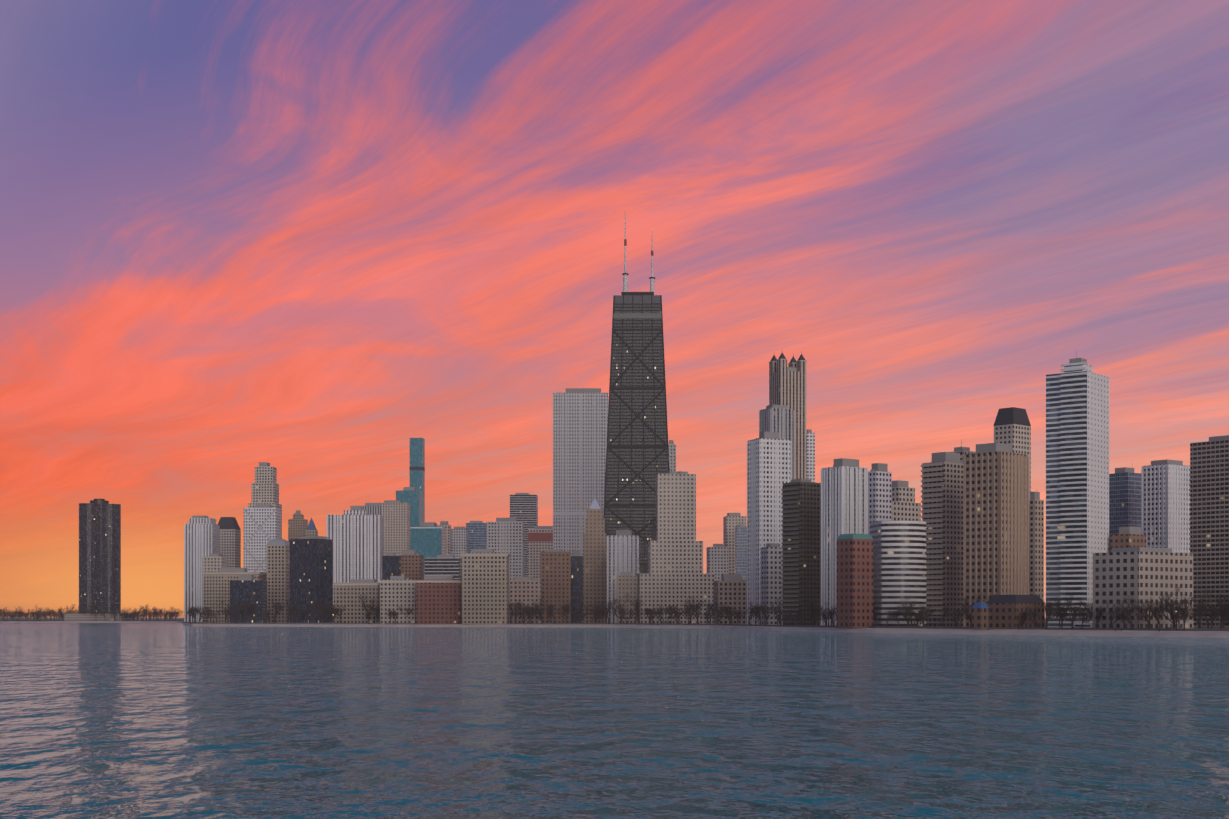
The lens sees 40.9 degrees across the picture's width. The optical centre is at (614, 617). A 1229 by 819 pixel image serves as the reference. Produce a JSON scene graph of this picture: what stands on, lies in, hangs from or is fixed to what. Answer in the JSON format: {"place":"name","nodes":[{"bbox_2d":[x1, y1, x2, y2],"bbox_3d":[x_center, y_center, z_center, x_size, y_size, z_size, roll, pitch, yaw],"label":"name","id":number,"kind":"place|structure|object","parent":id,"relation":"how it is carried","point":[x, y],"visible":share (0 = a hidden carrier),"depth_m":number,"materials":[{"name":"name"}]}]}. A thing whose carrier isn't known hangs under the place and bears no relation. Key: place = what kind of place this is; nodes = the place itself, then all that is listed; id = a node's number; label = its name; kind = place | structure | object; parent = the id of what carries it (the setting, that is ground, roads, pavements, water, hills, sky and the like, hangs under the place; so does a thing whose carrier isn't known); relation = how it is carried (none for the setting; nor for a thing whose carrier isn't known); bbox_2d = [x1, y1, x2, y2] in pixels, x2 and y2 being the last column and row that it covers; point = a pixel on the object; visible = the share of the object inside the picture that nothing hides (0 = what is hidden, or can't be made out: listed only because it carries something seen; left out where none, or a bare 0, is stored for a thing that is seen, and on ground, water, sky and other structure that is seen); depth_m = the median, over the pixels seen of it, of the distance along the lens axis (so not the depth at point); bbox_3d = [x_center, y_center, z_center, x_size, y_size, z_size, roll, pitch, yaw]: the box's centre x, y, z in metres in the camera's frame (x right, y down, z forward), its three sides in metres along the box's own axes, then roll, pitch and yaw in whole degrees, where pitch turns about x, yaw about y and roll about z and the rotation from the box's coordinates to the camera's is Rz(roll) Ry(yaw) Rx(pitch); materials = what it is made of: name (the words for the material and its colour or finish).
{"place":"outdoors","nodes":[
{"label":"outdoors","id":0,"kind":"place"},
{"bbox_2d":[0,623,1228,818],"bbox_3d":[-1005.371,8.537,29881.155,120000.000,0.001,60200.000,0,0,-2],"label":"lake water","id":1,"kind":"structure","parent":0,"point":[139,721],"depth_m":131.45,"materials":[{"name":"teal liquid"}]},
{"bbox_2d":[0,618,1228,637],"bbox_3d":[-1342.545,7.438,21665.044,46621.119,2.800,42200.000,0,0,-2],"label":"shore ground","id":2,"kind":"structure","parent":0,"point":[1153,633],"depth_m":1039.00,"materials":[{"name":"concrete"}]},
{"bbox_2d":[61,499,137,620],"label":"high-rise building","id":3,"kind":"structure","parent":2,"relation":"on","point":[99,554],"depth_m":2698.84,"materials":[{"name":"brown metal"}]},
{"bbox_2d":[184,516,219,621],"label":"high-rise building","id":4,"kind":"structure","parent":2,"relation":"on","point":[201,536],"depth_m":2265.31,"materials":[{"name":"white paint"}]},
{"bbox_2d":[202,554,225,621],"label":"beige block","id":5,"kind":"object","parent":2,"relation":"on","point":[213,562],"visible":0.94,"depth_m":1973.96,"materials":[{"name":"beige concrete"}]},
{"bbox_2d":[217,517,240,567],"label":"high-rise building","id":6,"kind":"structure","parent":2,"relation":"on","point":[230,540],"depth_m":2389.29,"materials":[{"name":"grey concrete"}]},
{"bbox_2d":[203,568,265,622],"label":"building","id":7,"kind":"structure","parent":2,"relation":"on","point":[216,588],"depth_m":1869.46,"materials":[{"name":"concrete"}]},
{"bbox_2d":[230,575,266,622],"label":"building","id":8,"kind":"structure","parent":2,"relation":"on","point":[244,588],"depth_m":1795.08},
{"bbox_2d":[245,598,257,621],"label":"tree","id":9,"kind":"object","parent":2,"relation":"on","point":[252,611],"visible":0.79,"depth_m":1566.27,"materials":[{"name":"brown plant"}]},
{"bbox_2d":[243,505,280,572],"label":"skyscraper","id":10,"kind":"structure","parent":2,"relation":"on","point":[262,525],"depth_m":2091.68,"materials":[{"name":"grey concrete"}]},
{"bbox_2d":[248,462,281,538],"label":"skyscraper","id":11,"kind":"structure","parent":2,"relation":"on","point":[265,488],"depth_m":2321.04,"materials":[{"name":"grey concrete"}]},
{"bbox_2d":[266,538,289,622],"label":"high-rise building","id":12,"kind":"structure","parent":2,"relation":"on","point":[278,567],"depth_m":1877.50,"materials":[{"name":"grey concrete"}]},
{"bbox_2d":[283,600,298,622],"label":"tree","id":13,"kind":"object","parent":2,"relation":"on","point":[290,611],"visible":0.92,"depth_m":1557.51,"materials":[{"name":"brown plant"}]},
{"bbox_2d":[288,510,307,542],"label":"brown tower","id":14,"kind":"structure","parent":2,"relation":"on","point":[297,525],"depth_m":2523.20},
{"bbox_2d":[290,536,331,622],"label":"dark glass tower","id":15,"kind":"structure","parent":2,"relation":"on","point":[310,569],"depth_m":1777.20,"materials":[{"name":"black glass"}]},
{"bbox_2d":[305,517,317,535],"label":"high-rise building","id":16,"kind":"structure","parent":2,"relation":"on","point":[311,530],"depth_m":2478.04,"materials":[{"name":"blue"}]},
{"bbox_2d":[312,599,334,622],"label":"tree","id":17,"kind":"object","parent":2,"relation":"on","point":[324,610],"visible":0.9,"depth_m":1525.22,"materials":[{"name":"brown plant"}]},
{"bbox_2d":[326,504,382,621],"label":"white striped tower","id":18,"kind":"structure","parent":2,"relation":"on","point":[354,534],"depth_m":2022.18,"materials":[{"name":"white paint"}]},
{"bbox_2d":[333,579,379,622],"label":"building","id":19,"kind":"structure","parent":2,"relation":"on","point":[347,595],"depth_m":1540.54,"materials":[{"name":"concrete"}]},
{"bbox_2d":[359,595,379,623],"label":"tree","id":20,"kind":"object","parent":2,"relation":"on","point":[367,609],"visible":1,"depth_m":1505.33,"materials":[{"name":"brown plant"}]},
{"bbox_2d":[362,503,380,514],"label":"high-rise building","id":21,"kind":"structure","parent":2,"relation":"on","point":[373,508],"depth_m":2617.52,"materials":[{"name":"white concrete"}]},
{"bbox_2d":[382,552,400,579],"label":"building","id":22,"kind":"structure","parent":2,"relation":"on","point":[391,563],"depth_m":1783.88,"materials":[{"name":"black glass"}]},
{"bbox_2d":[381,500,409,555],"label":"beige tower","id":23,"kind":"structure","parent":2,"relation":"on","point":[395,514],"depth_m":2492.88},
{"bbox_2d":[379,576,415,623],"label":"building","id":24,"kind":"structure","parent":2,"relation":"on","point":[397,591],"depth_m":1504.23,"materials":[{"name":"concrete"}]},
{"bbox_2d":[396,487,423,526],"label":"skyscraper","id":25,"kind":"structure","parent":2,"relation":"on","point":[413,497],"depth_m":2751.94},
{"bbox_2d":[399,550,423,579],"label":"brown block","id":26,"kind":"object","parent":2,"relation":"on","point":[412,564],"visible":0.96,"depth_m":1801.86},
{"bbox_2d":[409,438,424,521],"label":"skyscraper","id":27,"kind":"structure","parent":2,"relation":"on","point":[417,463],"depth_m":2780.10,"materials":[{"name":"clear glass"}]},
{"bbox_2d":[410,522,445,574],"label":"teal tower","id":28,"kind":"structure","parent":2,"relation":"on","point":[427,539],"depth_m":2025.99,"materials":[{"name":"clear glass"}]},
{"bbox_2d":[415,575,461,623],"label":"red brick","id":29,"kind":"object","parent":2,"relation":"on","point":[438,599],"visible":0.9,"depth_m":1483.69,"materials":[{"name":"brick"}]},
{"bbox_2d":[425,555,461,579],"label":"building","id":30,"kind":"structure","parent":2,"relation":"on","point":[445,565],"depth_m":1742.11,"materials":[{"name":"white concrete"}]},
{"bbox_2d":[437,521,450,554],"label":"high-rise building","id":31,"kind":"structure","parent":2,"relation":"on","point":[446,525],"depth_m":2283.57,"materials":[{"name":"concrete"}]},
{"bbox_2d":[451,522,467,557],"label":"building","id":32,"kind":"structure","parent":2,"relation":"on","point":[459,541],"depth_m":2341.87,"materials":[{"name":"white concrete"}]},
{"bbox_2d":[466,521,486,552],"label":"building","id":33,"kind":"structure","parent":2,"relation":"on","point":[477,534],"depth_m":2400.10,"materials":[{"name":"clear glass"}]},
{"bbox_2d":[461,549,509,623],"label":"building","id":34,"kind":"structure","parent":2,"relation":"on","point":[485,586],"depth_m":1462.97,"materials":[{"name":"concrete"}]},
{"bbox_2d":[487,518,523,579],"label":"beige tower","id":35,"kind":"structure","parent":2,"relation":"on","point":[505,535],"depth_m":1930.37,"materials":[{"name":"grey concrete"}]},
{"bbox_2d":[510,492,537,576],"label":"dark tower","id":36,"kind":"structure","parent":2,"relation":"on","point":[524,508],"depth_m":2627.50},
{"bbox_2d":[509,577,541,622],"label":"building","id":37,"kind":"structure","parent":2,"relation":"on","point":[524,590],"depth_m":1487.21,"materials":[{"name":"beige concrete"}]},
{"bbox_2d":[528,526,552,579],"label":"building","id":38,"kind":"structure","parent":2,"relation":"on","point":[540,538],"depth_m":2229.76,"materials":[{"name":"red"}]},
{"bbox_2d":[540,546,570,622],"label":"high-rise building","id":39,"kind":"structure","parent":2,"relation":"on","point":[555,571],"depth_m":1547.13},
{"bbox_2d":[571,550,582,622],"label":"high-rise building","id":40,"kind":"structure","parent":2,"relation":"on","point":[576,578],"depth_m":1612.22,"materials":[{"name":"black glass"}]},
{"bbox_2d":[553,388,607,555],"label":"skyscraper","id":41,"kind":"structure","parent":2,"relation":"on","point":[580,420],"depth_m":1974.89,"materials":[{"name":"white stone"}]},
{"bbox_2d":[583,499,605,622],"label":"high-rise building","id":42,"kind":"structure","parent":2,"relation":"on","point":[594,560],"depth_m":1639.16,"materials":[{"name":"beige concrete"}]},
{"bbox_2d":[606,594,633,622],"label":"tree","id":43,"kind":"object","parent":2,"relation":"on","point":[618,606],"visible":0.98,"depth_m":1426.47,"materials":[{"name":"brown plant"}]},
{"bbox_2d":[607,530,638,622],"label":"white tower","id":44,"kind":"structure","parent":2,"relation":"on","point":[622,550],"depth_m":1590.18,"materials":[{"name":"white paint"}]},
{"bbox_2d":[617,572,637,622],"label":"building","id":45,"kind":"structure","parent":2,"relation":"on","point":[627,582],"depth_m":1493.55,"materials":[{"name":"beige concrete"}]},
{"bbox_2d":[603,211,669,613],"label":"skyscraper","id":46,"kind":"structure","parent":2,"relation":"on","point":[637,455],"depth_m":1730.72,"materials":[{"name":"black metal"}]},
{"bbox_2d":[627,598,646,622],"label":"tree","id":47,"kind":"object","parent":2,"relation":"on","point":[637,606],"visible":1,"depth_m":1391.80,"materials":[{"name":"brown plant"}]},
{"bbox_2d":[668,440,675,471],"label":"skyscraper","id":48,"kind":"structure","parent":2,"relation":"on","point":[672,455],"depth_m":1827.18,"materials":[{"name":"grey concrete"}]},
{"bbox_2d":[636,471,714,623],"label":"high-rise building","id":49,"kind":"structure","parent":2,"relation":"on","point":[675,575],"depth_m":1490.03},
{"bbox_2d":[686,596,704,623],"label":"tree","id":50,"kind":"object","parent":2,"relation":"on","point":[696,613],"visible":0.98,"depth_m":1320.13,"materials":[{"name":"brown plant"}]},
{"bbox_2d":[193,623,1228,630],"bbox_3d":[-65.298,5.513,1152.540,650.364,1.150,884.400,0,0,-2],"label":"beach","id":51,"kind":"structure","parent":2,"relation":"on","point":[1154,629],"depth_m":941.22,"materials":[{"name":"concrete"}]},
{"bbox_2d":[707,544,727,580],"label":"building","id":52,"kind":"structure","parent":2,"relation":"on","point":[717,560],"depth_m":1894.47,"materials":[{"name":"grey concrete"}]},
{"bbox_2d":[713,574,746,623],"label":"building","id":53,"kind":"structure","parent":2,"relation":"on","point":[730,590],"depth_m":1394.01,"materials":[{"name":"beige concrete"}]},
{"bbox_2d":[723,513,745,573],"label":"beige tower","id":54,"kind":"structure","parent":2,"relation":"on","point":[730,520],"depth_m":2043.75,"materials":[{"name":"beige concrete"}]},
{"bbox_2d":[735,521,746,580],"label":"high-rise building","id":55,"kind":"structure","parent":2,"relation":"on","point":[740,549],"depth_m":1999.54,"materials":[{"name":"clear glass"}]},
{"bbox_2d":[747,431,790,624],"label":"white tower","id":56,"kind":"structure","parent":2,"relation":"on","point":[768,464],"depth_m":1294.61,"materials":[{"name":"white paint"}]},
{"bbox_2d":[760,543,782,624],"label":"grey annex","id":57,"kind":"object","parent":2,"relation":"on","point":[771,576],"visible":0.88,"depth_m":1248.00,"materials":[{"name":"grey concrete"}]},
{"bbox_2d":[769,597,783,624],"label":"tree","id":58,"kind":"object","parent":2,"relation":"on","point":[774,610],"visible":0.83,"depth_m":1113.97,"materials":[{"name":"brown plant"}]},
{"bbox_2d":[759,404,793,479],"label":"skyscraper","id":59,"kind":"structure","parent":2,"relation":"on","point":[776,418],"depth_m":1516.89,"materials":[{"name":"grey concrete"}]},
{"bbox_2d":[769,351,806,478],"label":"skyscraper","id":60,"kind":"structure","parent":2,"relation":"on","point":[787,385],"depth_m":1696.90,"materials":[{"name":"stone"}]},
{"bbox_2d":[781,479,820,624],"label":"skyscraper","id":61,"kind":"structure","parent":2,"relation":"on","point":[801,539],"depth_m":1145.71,"materials":[{"name":"brown"}]},
{"bbox_2d":[806,429,814,482],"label":"skyscraper","id":62,"kind":"structure","parent":2,"relation":"on","point":[810,454],"depth_m":1762.85,"materials":[{"name":"white concrete"}]},
{"bbox_2d":[803,600,819,624],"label":"tree","id":63,"kind":"object","parent":2,"relation":"on","point":[812,608],"visible":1,"depth_m":1033.30,"materials":[{"name":"brown plant"}]},
{"bbox_2d":[821,458,867,625],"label":"high-rise building","id":64,"kind":"structure","parent":2,"relation":"on","point":[844,495],"depth_m":1097.45,"materials":[{"name":"white paint"}]},
{"bbox_2d":[837,534,872,627],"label":"brick building","id":65,"kind":"structure","parent":2,"relation":"on","point":[854,580],"depth_m":948.09,"materials":[{"name":"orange brick"}]},
{"bbox_2d":[868,463,891,533],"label":"tower","id":66,"kind":"structure","parent":2,"relation":"on","point":[879,492],"depth_m":1179.83,"materials":[{"name":"white concrete"}]},
{"bbox_2d":[870,520,925,625],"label":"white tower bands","id":67,"kind":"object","parent":2,"relation":"on","point":[899,558],"visible":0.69,"depth_m":948.49,"materials":[{"name":"white concrete"}]},
{"bbox_2d":[892,480,920,520],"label":"building","id":68,"kind":"structure","parent":2,"relation":"on","point":[905,506],"depth_m":1251.25,"materials":[{"name":"beige concrete"}]},
{"bbox_2d":[899,596,919,625],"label":"tree","id":69,"kind":"object","parent":2,"relation":"on","point":[909,610],"visible":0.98,"depth_m":916.58,"materials":[{"name":"brown plant"}]},
{"bbox_2d":[921,452,962,626],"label":"building","id":70,"kind":"structure","parent":2,"relation":"on","point":[942,495],"depth_m":997.92,"materials":[{"name":"concrete"}]},
{"bbox_2d":[953,439,975,462],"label":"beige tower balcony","id":71,"kind":"structure","parent":2,"relation":"on","point":[962,451],"depth_m":1080.78,"materials":[{"name":"concrete"}]},
{"bbox_2d":[957,590,984,626],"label":"tree","id":72,"kind":"object","parent":2,"relation":"on","point":[966,609],"visible":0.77,"depth_m":889.92,"materials":[{"name":"brown plant"}]},
{"bbox_2d":[972,602,988,628],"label":"blue roof house","id":73,"kind":"structure","parent":2,"relation":"on","point":[980,615],"depth_m":842.60,"materials":[{"name":"blue"}]},
{"bbox_2d":[963,443,1028,626],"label":"brown brick tower","id":74,"kind":"structure","parent":2,"relation":"on","point":[995,518],"depth_m":946.90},
{"bbox_2d":[993,407,1030,499],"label":"skyscraper","id":75,"kind":"structure","parent":2,"relation":"on","point":[1012,426],"depth_m":1322.86,"materials":[{"name":"grey concrete"}]},
{"bbox_2d":[986,595,1044,628],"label":"low-rise building","id":76,"kind":"structure","parent":2,"relation":"on","point":[1005,611],"depth_m":847.62,"materials":[{"name":"brown"}]},
{"bbox_2d":[1025,601,1040,626],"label":"tree","id":77,"kind":"object","parent":2,"relation":"on","point":[1034,615],"visible":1,"depth_m":829.67,"materials":[{"name":"brown plant"}]},
{"bbox_2d":[1029,492,1043,600],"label":"beige tower","id":78,"kind":"structure","parent":2,"relation":"on","point":[1036,545],"depth_m":1205.12,"materials":[{"name":"beige concrete"}]},
{"bbox_2d":[1041,602,1056,629],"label":"tree","id":79,"kind":"object","parent":2,"relation":"on","point":[1048,611],"visible":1,"depth_m":818.19,"materials":[{"name":"brown plant"}]},
{"bbox_2d":[1051,592,1074,626],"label":"tree","id":80,"kind":"object","parent":2,"relation":"on","point":[1067,608],"visible":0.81,"depth_m":828.17,"materials":[{"name":"brown plant"}]},
{"bbox_2d":[1046,357,1108,626],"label":"skyscraper","id":81,"kind":"structure","parent":2,"relation":"on","point":[1077,463],"depth_m":994.76,"materials":[{"name":"white paint"}]},
{"bbox_2d":[1070,604,1087,629],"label":"tree","id":82,"kind":"object","parent":2,"relation":"on","point":[1076,608],"visible":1,"depth_m":799.80,"materials":[{"name":"brown plant"}]},
{"bbox_2d":[1074,599,1092,622],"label":"tree","id":83,"kind":"object","parent":2,"relation":"on","point":[1085,613],"visible":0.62,"depth_m":814.45,"materials":[{"name":"brown plant"}]},
{"bbox_2d":[1074,623,1092,627],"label":"city bus","id":84,"kind":"object","parent":2,"relation":"on","point":[1085,625],"visible":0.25,"depth_m":809.42,"materials":[{"name":"white"}]},
{"bbox_2d":[1092,607,1105,627],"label":"tree","id":85,"kind":"object","parent":2,"relation":"on","point":[1100,611],"visible":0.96,"depth_m":798.90,"materials":[{"name":"brown plant"}]},
{"bbox_2d":[1101,600,1125,627],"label":"tree","id":86,"kind":"object","parent":2,"relation":"on","point":[1113,614],"visible":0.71,"depth_m":788.41,"materials":[{"name":"brown plant"}]},
{"bbox_2d":[1109,467,1140,552],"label":"high-rise building","id":87,"kind":"structure","parent":2,"relation":"on","point":[1124,496],"depth_m":1324.94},
{"bbox_2d":[1115,594,1137,629],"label":"tree","id":88,"kind":"object","parent":2,"relation":"on","point":[1128,611],"visible":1,"depth_m":770.14,"materials":[{"name":"brown plant"}]},
{"bbox_2d":[1111,526,1145,551],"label":"brown block","id":89,"kind":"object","parent":2,"relation":"on","point":[1128,537],"visible":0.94,"depth_m":1004.16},
{"bbox_2d":[1132,597,1153,627],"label":"tree","id":90,"kind":"object","parent":2,"relation":"on","point":[1143,604],"visible":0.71,"depth_m":779.27,"materials":[{"name":"brown plant"}]},
{"bbox_2d":[1093,547,1192,627],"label":"modern block","id":91,"kind":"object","parent":2,"relation":"on","point":[1139,573],"visible":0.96,"depth_m":795.41,"materials":[{"name":"beige concrete"}]},
{"bbox_2d":[1133,606,1157,627],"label":"tree","id":92,"kind":"object","parent":2,"relation":"on","point":[1138,616],"visible":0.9,"depth_m":766.16,"materials":[{"name":"brown plant"}]},
{"bbox_2d":[1141,459,1189,552],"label":"high-rise building","id":93,"kind":"structure","parent":2,"relation":"on","point":[1165,503],"depth_m":1264.19,"materials":[{"name":"white paint"}]},
{"bbox_2d":[1149,586,1185,627],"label":"tree","id":94,"kind":"object","parent":2,"relation":"on","point":[1168,610],"visible":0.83,"depth_m":767.46,"materials":[{"name":"brown plant"}]},
{"bbox_2d":[1168,597,1189,620],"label":"tree","id":95,"kind":"object","parent":2,"relation":"on","point":[1179,605],"visible":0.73,"depth_m":762.09,"materials":[{"name":"brown plant"}]},
{"bbox_2d":[1175,607,1190,630],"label":"tree","id":96,"kind":"object","parent":2,"relation":"on","point":[1186,615],"visible":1,"depth_m":743.08,"materials":[{"name":"brown plant"}]},
{"bbox_2d":[1180,587,1216,627],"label":"tree","id":97,"kind":"object","parent":2,"relation":"on","point":[1197,610],"visible":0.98,"depth_m":743.63,"materials":[{"name":"brown plant"}]},
{"bbox_2d":[1190,435,1228,626],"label":"skyscraper","id":98,"kind":"structure","parent":2,"relation":"on","point":[1209,505],"depth_m":1101.75,"materials":[{"name":"grey concrete"}]},
{"bbox_2d":[1199,606,1221,628],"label":"tree","id":99,"kind":"object","parent":2,"relation":"on","point":[1215,611],"visible":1,"depth_m":738.06,"materials":[{"name":"brown plant"}]},
{"bbox_2d":[1208,593,1228,623],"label":"tree","id":100,"kind":"object","parent":2,"relation":"on","point":[1221,600],"visible":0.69,"depth_m":756.12,"materials":[{"name":"brown plant"}]},
{"bbox_2d":[1216,596,1228,628],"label":"tree","id":101,"kind":"object","parent":2,"relation":"on","point":[1224,612],"visible":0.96,"depth_m":736.45,"materials":[{"name":"brown plant"}]},
{"bbox_2d":[0,0,1228,617],"label":"sky","id":102,"kind":"structure","parent":0,"point":[311,240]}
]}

